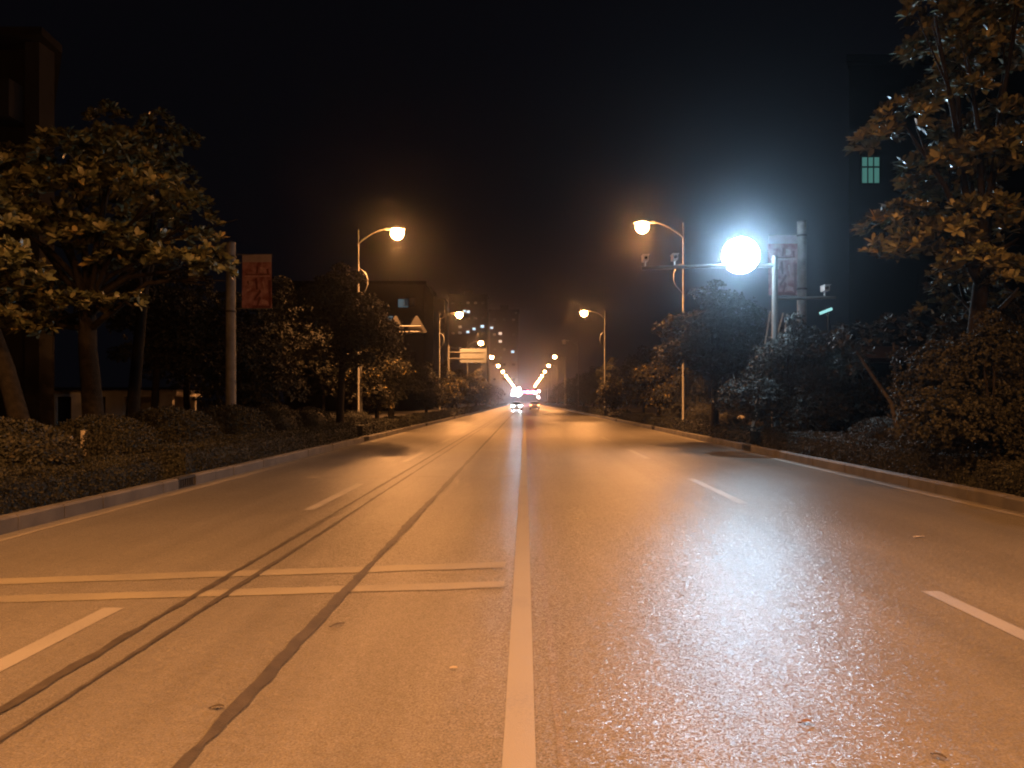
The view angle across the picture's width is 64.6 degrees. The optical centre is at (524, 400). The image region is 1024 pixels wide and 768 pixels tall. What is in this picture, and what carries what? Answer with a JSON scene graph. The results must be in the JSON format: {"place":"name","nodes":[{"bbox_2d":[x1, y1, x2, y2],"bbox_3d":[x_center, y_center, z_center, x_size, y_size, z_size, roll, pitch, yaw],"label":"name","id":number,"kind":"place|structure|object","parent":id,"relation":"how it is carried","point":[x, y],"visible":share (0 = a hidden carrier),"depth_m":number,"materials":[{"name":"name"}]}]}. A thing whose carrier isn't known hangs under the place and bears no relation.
{"place":"outdoors","nodes":[
{"label":"outdoors","id":0,"kind":"place"},
{"bbox_2d":[284,281,435,410],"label":"apartment building","id":1,"kind":"structure","parent":0,"point":[408,301],"depth_m":128.00,"materials":[{"name":"brown concrete"}]},
{"bbox_2d":[398,299,408,307],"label":"window","id":2,"kind":"structure","parent":1,"relation":"in","point":[400,301],"depth_m":128.00,"materials":[{"name":"grey glass"}]},
{"bbox_2d":[404,297,414,305],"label":"window","id":3,"kind":"structure","parent":1,"relation":"in","point":[411,299],"depth_m":128.00,"materials":[{"name":"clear glass"}]},
{"bbox_2d":[371,404,487,417],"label":"path","id":4,"kind":"structure","parent":0,"point":[395,414],"depth_m":92.57,"materials":[{"name":"grey concrete"}]},
{"bbox_2d":[434,294,448,403],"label":"tower block","id":5,"kind":"structure","parent":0,"point":[440,306],"depth_m":470.00,"materials":[{"name":"concrete"}]},
{"bbox_2d":[448,290,488,403],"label":"tower block","id":6,"kind":"structure","parent":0,"point":[470,326],"depth_m":480.00,"materials":[{"name":"brown concrete"}]},
{"bbox_2d":[197,402,751,421],"bbox_3d":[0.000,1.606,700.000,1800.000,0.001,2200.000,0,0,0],"label":"ground","id":7,"kind":"structure","parent":0,"point":[631,407],"depth_m":232.23,"materials":[{"name":"soil"}]},
{"bbox_2d":[0,194,57,425],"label":"broadleaf tree","id":8,"kind":"object","parent":7,"relation":"on","point":[14,254],"visible":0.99,"depth_m":14.33,"materials":[{"name":"green plant"}]},
{"bbox_2d":[0,27,61,431],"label":"apartment building","id":9,"kind":"structure","parent":7,"relation":"on","point":[30,60],"depth_m":31.11,"materials":[{"name":"paint"}]},
{"bbox_2d":[0,416,83,474],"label":"shrub","id":10,"kind":"object","parent":7,"relation":"on","point":[22,442],"visible":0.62,"depth_m":12.12,"materials":[{"name":"green plant"}]},
{"bbox_2d":[0,452,163,514],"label":"hedge","id":11,"kind":"object","parent":7,"relation":"on","point":[38,486],"visible":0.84,"depth_m":11.75,"materials":[{"name":"green plant"}]},
{"bbox_2d":[80,429,86,455],"bbox_3d":[-8.499,1.071,15.600,0.120,1.060,0.115,0,0,22],"label":"stake","id":12,"kind":"object","parent":7,"relation":"on","point":[82,431],"visible":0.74,"depth_m":15.56,"materials":[{"name":"paint"}]},
{"bbox_2d":[48,413,163,461],"bbox_3d":[-8.608,0.961,16.497,2.376,1.461,2.350,0,0,8],"label":"shrub","id":13,"kind":"object","parent":7,"relation":"on","point":[116,434],"visible":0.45,"depth_m":15.92,"materials":[{"name":"green plant"}]},
{"bbox_2d":[0,120,240,419],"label":"broadleaf tree","id":14,"kind":"object","parent":7,"relation":"on","point":[87,293],"visible":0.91,"depth_m":16.66,"materials":[{"name":"green plant"}]},
{"bbox_2d":[54,387,201,426],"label":"shed","id":15,"kind":"structure","parent":7,"relation":"on","point":[67,403],"depth_m":36.00,"materials":[{"name":"tile"}]},
{"bbox_2d":[58,397,70,425],"bbox_3d":[-20.489,0.708,36.145,0.658,1.784,0.050,0,0,0],"label":"door","id":16,"kind":"structure","parent":15,"relation":"in","point":[64,403],"depth_m":36.12,"materials":[{"name":"metal"}]},
{"bbox_2d":[68,98,206,415],"bbox_3d":[-10.957,-3.689,23.114,3.532,10.611,4.822,0,0,-22],"label":"broadleaf tree","id":17,"kind":"object","parent":7,"relation":"on","point":[124,210],"visible":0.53,"depth_m":23.06,"materials":[{"name":"green plant"}]},
{"bbox_2d":[105,264,225,408],"bbox_3d":[-12.521,-1.688,27.999,4.079,6.581,3.772,0,0,-34],"label":"roadside tree","id":18,"kind":"object","parent":7,"relation":"on","point":[177,322],"visible":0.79,"depth_m":27.31,"materials":[{"name":"green plant"}]},
{"bbox_2d":[108,263,225,409],"bbox_3d":[-13.566,-1.891,31.401,4.729,7.009,6.013,0,0,-25],"label":"roadside tree","id":19,"kind":"object","parent":7,"relation":"on","point":[185,385],"visible":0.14,"depth_m":31.28,"materials":[{"name":"green plant"}]},
{"bbox_2d":[124,405,223,444],"bbox_3d":[-8.794,0.896,20.007,2.618,1.610,2.590,0,0,-21],"label":"shrub","id":20,"kind":"object","parent":7,"relation":"on","point":[177,424],"visible":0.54,"depth_m":19.39,"materials":[{"name":"green plant"}]},
{"bbox_2d":[225,242,236,404],"bbox_3d":[-9.440,-1.743,26.000,0.350,6.687,0.350,0,0,0],"label":"concrete post","id":21,"kind":"object","parent":7,"relation":"on","point":[230,373],"visible":0.72,"depth_m":25.87,"materials":[{"name":"paint"}]},
{"bbox_2d":[235,254,271,308],"bbox_3d":[-8.698,-3.828,26.000,1.183,1.765,0.052,0,0,0],"label":"banner","id":22,"kind":"object","parent":21,"relation":"attached to","point":[256,281],"visible":1,"depth_m":26.00,"materials":[{"name":"fabric"}]},
{"bbox_2d":[197,403,275,434],"bbox_3d":[-8.895,0.883,24.508,2.667,1.640,2.638,0,0,-27],"label":"shrub","id":23,"kind":"object","parent":7,"relation":"on","point":[231,419],"visible":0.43,"depth_m":23.85,"materials":[{"name":"green plant"}]},
{"bbox_2d":[167,291,311,409],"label":"roadside tree","id":24,"kind":"object","parent":7,"relation":"on","point":[247,342],"visible":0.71,"depth_m":28.68,"materials":[{"name":"green plant"}]},
{"bbox_2d":[137,422,358,479],"bbox_3d":[-6.979,1.203,23.478,1.193,0.862,16.028,0,0,0],"label":"hedge","id":25,"kind":"object","parent":7,"relation":"on","point":[209,453],"visible":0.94,"depth_m":18.73,"materials":[{"name":"green plant"}]},
{"bbox_2d":[254,403,303,430],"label":"shrub","id":26,"kind":"object","parent":7,"relation":"on","point":[284,419],"visible":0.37,"depth_m":27.56,"materials":[{"name":"green plant"}]},
{"bbox_2d":[213,275,347,403],"bbox_3d":[-11.134,-2.074,37.394,6.330,7.378,4.977,0,0,0],"label":"roadside tree","id":27,"kind":"object","parent":7,"relation":"on","point":[284,331],"visible":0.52,"depth_m":36.58,"materials":[{"name":"green plant"}]},
{"bbox_2d":[294,406,333,429],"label":"shrub","id":28,"kind":"object","parent":7,"relation":"on","point":[313,416],"visible":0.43,"depth_m":30.54,"materials":[{"name":"green plant"}]},
{"bbox_2d":[283,326,351,412],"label":"roadside tree","id":29,"kind":"object","parent":7,"relation":"on","point":[326,370],"visible":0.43,"depth_m":42.24,"materials":[{"name":"green plant"}]},
{"bbox_2d":[323,412,348,422],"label":"shrub","id":30,"kind":"object","parent":7,"relation":"on","point":[333,415],"visible":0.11,"depth_m":33.35,"materials":[{"name":"green plant"}]},
{"bbox_2d":[287,262,409,422],"bbox_3d":[-6.977,-1.974,32.847,4.966,7.153,4.592,0,0,0],"label":"roadside tree","id":31,"kind":"object","parent":7,"relation":"on","point":[355,333],"visible":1,"depth_m":31.89,"materials":[{"name":"green plant"}]},
{"bbox_2d":[321,341,391,410],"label":"roadside tree","id":32,"kind":"object","parent":7,"relation":"on","point":[350,379],"visible":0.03,"depth_m":45.83,"materials":[{"name":"green plant"}]},
{"bbox_2d":[344,410,368,420],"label":"shrub","id":33,"kind":"object","parent":7,"relation":"on","point":[351,415],"visible":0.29,"depth_m":36.63,"materials":[{"name":"green plant"}]},
{"bbox_2d":[344,347,415,418],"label":"roadside tree","id":34,"kind":"object","parent":7,"relation":"on","point":[376,385],"visible":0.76,"depth_m":41.70,"materials":[{"name":"green plant"}]},
{"bbox_2d":[357,226,404,411],"bbox_3d":[-7.170,-3.535,40.200,2.460,10.270,0.603,0,0,0],"label":"street lamp","id":35,"kind":"object","parent":7,"relation":"on","point":[396,232],"visible":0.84,"depth_m":40.15,"materials":[{"name":"metal"}]},
{"bbox_2d":[362,348,420,415],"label":"roadside tree","id":36,"kind":"object","parent":7,"relation":"on","point":[395,385],"visible":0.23,"depth_m":52.56,"materials":[{"name":"green plant"}]},
{"bbox_2d":[359,313,426,411],"bbox_3d":[-6.721,-1.600,41.000,3.538,6.400,0.280,0,0,0],"label":"sign gantry","id":37,"kind":"object","parent":7,"relation":"on","point":[416,325],"visible":0.38,"depth_m":40.97,"materials":[{"name":"metal"}]},
{"bbox_2d":[366,344,425,415],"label":"roadside tree","id":38,"kind":"object","parent":7,"relation":"on","point":[414,362],"visible":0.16,"depth_m":59.69,"materials":[{"name":"green plant"}]},
{"bbox_2d":[344,411,450,436],"bbox_3d":[-6.978,1.208,51.351,1.241,0.918,37.592,0,0,0],"label":"hedge","id":39,"kind":"object","parent":7,"relation":"on","point":[374,426],"visible":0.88,"depth_m":40.94,"materials":[{"name":"green plant"}]},
{"bbox_2d":[402,362,450,412],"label":"roadside tree","id":40,"kind":"object","parent":7,"relation":"on","point":[434,392],"visible":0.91,"depth_m":70.70,"materials":[{"name":"green plant"}]},
{"bbox_2d":[432,361,463,408],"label":"roadside tree","id":41,"kind":"object","parent":7,"relation":"on","point":[442,372],"visible":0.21,"depth_m":89.65,"materials":[{"name":"green plant"}]},
{"bbox_2d":[439,311,462,410],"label":"street lamp","id":42,"kind":"object","parent":7,"relation":"on","point":[459,314],"visible":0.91,"depth_m":78.25,"materials":[{"name":"metal"}]},
{"bbox_2d":[437,370,469,408],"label":"roadside tree","id":43,"kind":"object","parent":7,"relation":"on","point":[452,387],"visible":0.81,"depth_m":80.77,"materials":[{"name":"green plant"}]},
{"bbox_2d":[444,369,476,406],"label":"roadside tree","id":44,"kind":"object","parent":7,"relation":"on","point":[458,371],"visible":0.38,"depth_m":100.27,"materials":[{"name":"green plant"}]},
{"bbox_2d":[447,346,486,408],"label":"sign gantry","id":45,"kind":"object","parent":7,"relation":"on","point":[473,355],"visible":0.9,"depth_m":81.97,"materials":[{"name":"metal"}]},
{"bbox_2d":[440,403,507,416],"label":"hedge","id":46,"kind":"object","parent":7,"relation":"on","point":[456,411],"visible":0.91,"depth_m":93.39,"materials":[{"name":"green plant"}]},
{"bbox_2d":[465,369,491,405],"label":"roadside tree","id":47,"kind":"object","parent":7,"relation":"on","point":[481,387],"visible":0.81,"depth_m":116.19,"materials":[{"name":"green plant"}]},
{"bbox_2d":[485,386,499,404],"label":"roadside tree","id":48,"kind":"object","parent":7,"relation":"on","point":[487,401],"visible":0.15,"depth_m":182.28,"materials":[{"name":"green plant"}]},
{"bbox_2d":[489,385,503,403],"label":"roadside tree","id":49,"kind":"object","parent":7,"relation":"on","point":[497,398],"visible":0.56,"depth_m":237.20,"materials":[{"name":"green plant"}]},
{"bbox_2d":[489,305,519,403],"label":"tower block","id":50,"kind":"structure","parent":7,"relation":"on","point":[504,336],"depth_m":490.00,"materials":[{"name":"brown concrete"}]},
{"bbox_2d":[503,387,521,402],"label":"floodlight gantry","id":51,"kind":"object","parent":7,"relation":"on","point":[513,391],"visible":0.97,"depth_m":304.78,"materials":[{"name":"paint"}]},
{"bbox_2d":[523,387,547,402],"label":"signal gantry","id":52,"kind":"object","parent":7,"relation":"on","point":[530,391],"visible":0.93,"depth_m":319.80,"materials":[{"name":"paint"}]},
{"bbox_2d":[549,384,561,403],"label":"roadside tree","id":53,"kind":"object","parent":7,"relation":"on","point":[553,398],"visible":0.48,"depth_m":214.95,"materials":[{"name":"green plant"}]},
{"bbox_2d":[556,378,576,404],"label":"roadside tree","id":54,"kind":"object","parent":7,"relation":"on","point":[566,395],"visible":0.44,"depth_m":161.95,"materials":[{"name":"green plant"}]},
{"bbox_2d":[562,340,578,405],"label":"street lamp","id":55,"kind":"object","parent":7,"relation":"on","point":[564,342],"visible":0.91,"depth_m":114.84,"materials":[{"name":"metal"}]},
{"bbox_2d":[565,373,581,404],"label":"roadside tree","id":56,"kind":"object","parent":7,"relation":"on","point":[574,385],"visible":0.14,"depth_m":140.06,"materials":[{"name":"green plant"}]},
{"bbox_2d":[563,373,592,405],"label":"roadside tree","id":57,"kind":"object","parent":7,"relation":"on","point":[575,392],"visible":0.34,"depth_m":121.51,"materials":[{"name":"green plant"}]},
{"bbox_2d":[544,403,630,418],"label":"hedge","id":58,"kind":"object","parent":7,"relation":"on","point":[613,413],"visible":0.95,"depth_m":85.85,"materials":[{"name":"green plant"}]},
{"bbox_2d":[580,309,605,407],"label":"street lamp","id":59,"kind":"object","parent":7,"relation":"on","point":[583,312],"visible":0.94,"depth_m":76.76,"materials":[{"name":"metal"}]},
{"bbox_2d":[580,366,621,407],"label":"roadside tree","id":60,"kind":"object","parent":7,"relation":"on","point":[590,392],"visible":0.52,"depth_m":93.05,"materials":[{"name":"green plant"}]},
{"bbox_2d":[594,357,629,407],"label":"roadside tree","id":61,"kind":"object","parent":7,"relation":"on","point":[608,367],"visible":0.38,"depth_m":81.79,"materials":[{"name":"green plant"}]},
{"bbox_2d":[596,372,629,409],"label":"roadside tree","id":62,"kind":"object","parent":7,"relation":"on","point":[608,394],"visible":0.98,"depth_m":73.80,"materials":[{"name":"green plant"}]},
{"bbox_2d":[616,345,652,412],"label":"roadside tree","id":63,"kind":"object","parent":7,"relation":"on","point":[640,354],"visible":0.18,"depth_m":63.87,"materials":[{"name":"green plant"}]},
{"bbox_2d":[628,354,688,415],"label":"roadside tree","id":64,"kind":"object","parent":7,"relation":"on","point":[656,384],"visible":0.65,"depth_m":46.97,"materials":[{"name":"green plant"}]},
{"bbox_2d":[634,219,684,421],"bbox_3d":[6.450,-3.535,38.700,2.500,10.270,0.603,0,0,0],"label":"street lamp","id":65,"kind":"object","parent":7,"relation":"on","point":[642,225],"visible":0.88,"depth_m":38.65,"materials":[{"name":"metal"}]},
{"bbox_2d":[622,346,702,414],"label":"roadside tree","id":66,"kind":"object","parent":7,"relation":"on","point":[638,388],"visible":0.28,"depth_m":54.69,"materials":[{"name":"green plant"}]},
{"bbox_2d":[660,405,686,420],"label":"shrub","id":67,"kind":"object","parent":7,"relation":"on","point":[666,412],"visible":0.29,"depth_m":43.70,"materials":[{"name":"green plant"}]},
{"bbox_2d":[652,367,710,416],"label":"roadside tree","id":68,"kind":"object","parent":7,"relation":"on","point":[702,388],"visible":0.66,"depth_m":43.74,"materials":[{"name":"green plant"}]},
{"bbox_2d":[620,412,770,446],"bbox_3d":[7.833,1.203,44.551,1.202,0.920,35.935,0,0,0],"label":"hedge","id":69,"kind":"object","parent":7,"relation":"on","point":[739,432],"visible":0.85,"depth_m":33.59,"materials":[{"name":"green plant"}]},
{"bbox_2d":[685,401,719,419],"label":"shrub","id":70,"kind":"object","parent":7,"relation":"on","point":[701,411],"visible":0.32,"depth_m":40.42,"materials":[{"name":"green plant"}]},
{"bbox_2d":[646,279,768,436],"bbox_3d":[6.960,-1.617,32.247,4.428,6.438,4.788,0,0,-19],"label":"roadside tree","id":71,"kind":"object","parent":7,"relation":"on","point":[710,318],"visible":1,"depth_m":31.56,"materials":[{"name":"green plant"}]},
{"bbox_2d":[708,411,743,423],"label":"shrub","id":72,"kind":"object","parent":7,"relation":"on","point":[729,416],"visible":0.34,"depth_m":33.56,"materials":[{"name":"green plant"}]},
{"bbox_2d":[719,403,745,423],"bbox_3d":[11.354,0.845,45.520,2.200,1.500,4.480,0,0,11],"label":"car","id":73,"kind":"object","parent":7,"relation":"on","point":[740,413],"visible":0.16,"depth_m":44.50,"materials":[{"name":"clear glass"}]},
{"bbox_2d":[641,237,835,431],"bbox_3d":[6.855,-1.833,26.031,6.233,6.866,0.757,0,0,0],"label":"camera gantry","id":74,"kind":"object","parent":7,"relation":"on","point":[740,256],"visible":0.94,"depth_m":25.91,"materials":[{"name":"metal"}]},
{"bbox_2d":[742,443,752,451],"bbox_3d":[7.185,1.515,26.000,0.170,0.250,0.960,0,0,0],"label":"kerb drain","id":75,"kind":"object","parent":7,"relation":"on","point":[746,447],"visible":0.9,"depth_m":25.97,"materials":[{"name":"metal"}]},
{"bbox_2d":[709,308,790,422],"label":"roadside tree","id":76,"kind":"object","parent":7,"relation":"on","point":[741,347],"visible":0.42,"depth_m":31.62,"materials":[{"name":"green plant"}]},
{"bbox_2d":[751,311,770,430],"bbox_3d":[7.988,-0.730,27.600,0.797,4.668,0.056,0,0,0],"label":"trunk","id":77,"kind":"object","parent":7,"relation":"on","point":[763,353],"visible":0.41,"depth_m":27.58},
{"bbox_2d":[707,311,855,434],"bbox_3d":[7.793,-0.541,24.725,4.292,4.337,3.413,0,0,22],"label":"roadside tree","id":78,"kind":"object","parent":7,"relation":"on","point":[788,355],"visible":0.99,"depth_m":24.12,"materials":[{"name":"green plant"}]},
{"bbox_2d":[796,221,806,428],"bbox_3d":[9.090,-2.143,26.600,0.350,7.487,0.350,0,0,0],"label":"concrete post","id":79,"kind":"object","parent":7,"relation":"on","point":[801,288],"visible":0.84,"depth_m":26.48,"materials":[{"name":"paint"}]},
{"bbox_2d":[768,235,796,295],"bbox_3d":[8.458,-4.448,26.599,0.965,2.018,0.054,0,0,0],"label":"banner","id":80,"kind":"object","parent":79,"relation":"attached to","point":[783,248],"visible":0.92,"depth_m":26.60,"materials":[{"name":"fabric"}]},
{"bbox_2d":[818,306,832,430],"bbox_3d":[11.143,-0.954,30.043,0.483,5.108,0.195,0,0,0],"label":"tube lamp","id":81,"kind":"object","parent":7,"relation":"on","point":[825,310],"visible":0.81,"depth_m":30.06,"materials":[{"name":"metal"}]},
{"bbox_2d":[744,346,945,432],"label":"shop building","id":82,"kind":"structure","parent":7,"relation":"on","point":[880,364],"depth_m":34.50,"materials":[{"name":"tile"}]},
{"bbox_2d":[786,321,915,432],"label":"roadside tree","id":83,"kind":"object","parent":7,"relation":"on","point":[861,386],"visible":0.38,"depth_m":26.24,"materials":[{"name":"green plant"}]},
{"bbox_2d":[807,310,938,440],"bbox_3d":[7.797,-0.180,17.968,3.101,3.585,2.255,0,0,30],"label":"leaning tree","id":84,"kind":"object","parent":7,"relation":"on","point":[889,355],"visible":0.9,"depth_m":18.04,"materials":[{"name":"green plant"}]},
{"bbox_2d":[759,426,1006,487],"bbox_3d":[7.837,1.191,19.712,1.155,0.872,11.628,0,0,0],"label":"hedge","id":85,"kind":"object","parent":7,"relation":"on","point":[948,465],"visible":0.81,"depth_m":16.89,"materials":[{"name":"green plant"}]},
{"bbox_2d":[846,415,923,440],"bbox_3d":[9.200,1.013,20.492,2.158,1.342,2.182,0,0,32],"label":"shrub","id":86,"kind":"object","parent":7,"relation":"on","point":[877,427],"visible":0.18,"depth_m":20.06,"materials":[{"name":"green plant"}]},
{"bbox_2d":[884,307,968,427],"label":"roadside tree","id":87,"kind":"object","parent":7,"relation":"on","point":[933,333],"visible":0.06,"depth_m":21.58,"materials":[{"name":"green plant"}]},
{"bbox_2d":[842,0,1023,453],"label":"broadleaf tree","id":88,"kind":"object","parent":7,"relation":"on","point":[969,218],"visible":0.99,"depth_m":14.64,"materials":[{"name":"green plant"}]},
{"bbox_2d":[879,308,1023,463],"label":"roadside tree","id":89,"kind":"object","parent":7,"relation":"on","point":[972,390],"visible":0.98,"depth_m":13.99,"materials":[{"name":"green plant"}]},
{"bbox_2d":[905,263,1023,351],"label":"broadleaf tree","id":90,"kind":"object","parent":7,"relation":"on","point":[1008,296],"visible":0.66,"depth_m":18.14,"materials":[{"name":"green plant"}]},
{"bbox_2d":[923,431,1023,462],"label":"shrub","id":91,"kind":"object","parent":7,"relation":"on","point":[933,442],"visible":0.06,"depth_m":15.48,"materials":[{"name":"green plant"}]},
{"bbox_2d":[924,303,1023,445],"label":"roadside tree","id":92,"kind":"object","parent":7,"relation":"on","point":[1011,372],"visible":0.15,"depth_m":15.75,"materials":[{"name":"green plant"}]},
{"bbox_2d":[928,295,1023,393],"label":"roadside tree","id":93,"kind":"object","parent":7,"relation":"on","point":[1020,313],"visible":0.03,"depth_m":18.52,"materials":[{"name":"green plant"}]},
{"bbox_2d":[975,459,1023,496],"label":"hedge","id":94,"kind":"object","parent":7,"relation":"on","point":[1005,477],"visible":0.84,"depth_m":12.61,"materials":[{"name":"green plant"}]},
{"bbox_2d":[0,403,1023,767],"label":"road","id":95,"kind":"structure","parent":0,"point":[558,587],"depth_m":6.16,"materials":[{"name":"grey asphalt"}]},
{"bbox_2d":[170,474,194,488],"bbox_3d":[-6.335,1.515,15.000,0.170,0.250,0.720,0,0,0],"label":"kerb drain","id":96,"kind":"object","parent":95,"relation":"part of","point":[184,481],"visible":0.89,"depth_m":14.99,"materials":[{"name":"concrete"}]},
{"bbox_2d":[510,401,522,409],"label":"car","id":97,"kind":"object","parent":95,"relation":"on","point":[516,404],"visible":0.98,"depth_m":138.37,"materials":[{"name":"silver metal"}]},
{"bbox_2d":[529,401,539,409],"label":"car","id":98,"kind":"object","parent":95,"relation":"on","point":[534,404],"visible":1,"depth_m":147.88,"materials":[{"name":"grey metal"}]},
{"bbox_2d":[0,0,1023,401],"label":"sky","id":99,"kind":"structure","parent":0,"point":[518,148],"materials":[{"name":"black"}]},
{"bbox_2d":[846,54,1023,345],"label":"apartment building","id":100,"kind":"structure","parent":0,"point":[878,288],"depth_m":42.00,"materials":[{"name":"black concrete"}]},
{"bbox_2d":[860,156,880,183],"bbox_3d":[17.904,-11.952,41.958,1.032,1.464,0.075,0,0,0],"label":"window","id":101,"kind":"structure","parent":100,"relation":"in","point":[870,167],"depth_m":41.98,"materials":[{"name":"teal glass"}]},
{"bbox_2d":[917,336,939,345],"bbox_3d":[21.050,-2.550,41.958,1.420,1.620,0.075,0,0,0],"label":"window","id":102,"kind":"structure","parent":100,"relation":"in","point":[922,342],"depth_m":41.98,"materials":[{"name":"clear glass"}]},
{"bbox_2d":[917,274,944,305],"bbox_3d":[21.050,-5.750,41.958,1.420,1.620,0.075,0,0,0],"label":"window","id":103,"kind":"structure","parent":100,"relation":"in","point":[922,295],"depth_m":41.98,"materials":[{"name":"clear glass"}]},
{"bbox_2d":[984,153,1004,183],"bbox_3d":[24.150,-12.050,41.958,1.420,1.620,0.075,0,0,0],"label":"window","id":104,"kind":"structure","parent":100,"relation":"in","point":[1001,181],"depth_m":41.98,"materials":[{"name":"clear glass"}]},
{"bbox_2d":[988,274,1004,305],"bbox_3d":[24.150,-5.750,41.958,1.420,1.620,0.075,0,0,0],"label":"window","id":105,"kind":"structure","parent":100,"relation":"in","point":[991,289],"depth_m":41.98,"materials":[{"name":"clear glass"}]},
{"bbox_2d":[990,212,1004,243],"bbox_3d":[24.150,-8.950,41.958,1.420,1.620,0.075,0,0,0],"label":"window","id":106,"kind":"structure","parent":100,"relation":"in","point":[1002,232],"depth_m":41.98,"materials":[{"name":"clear glass"}]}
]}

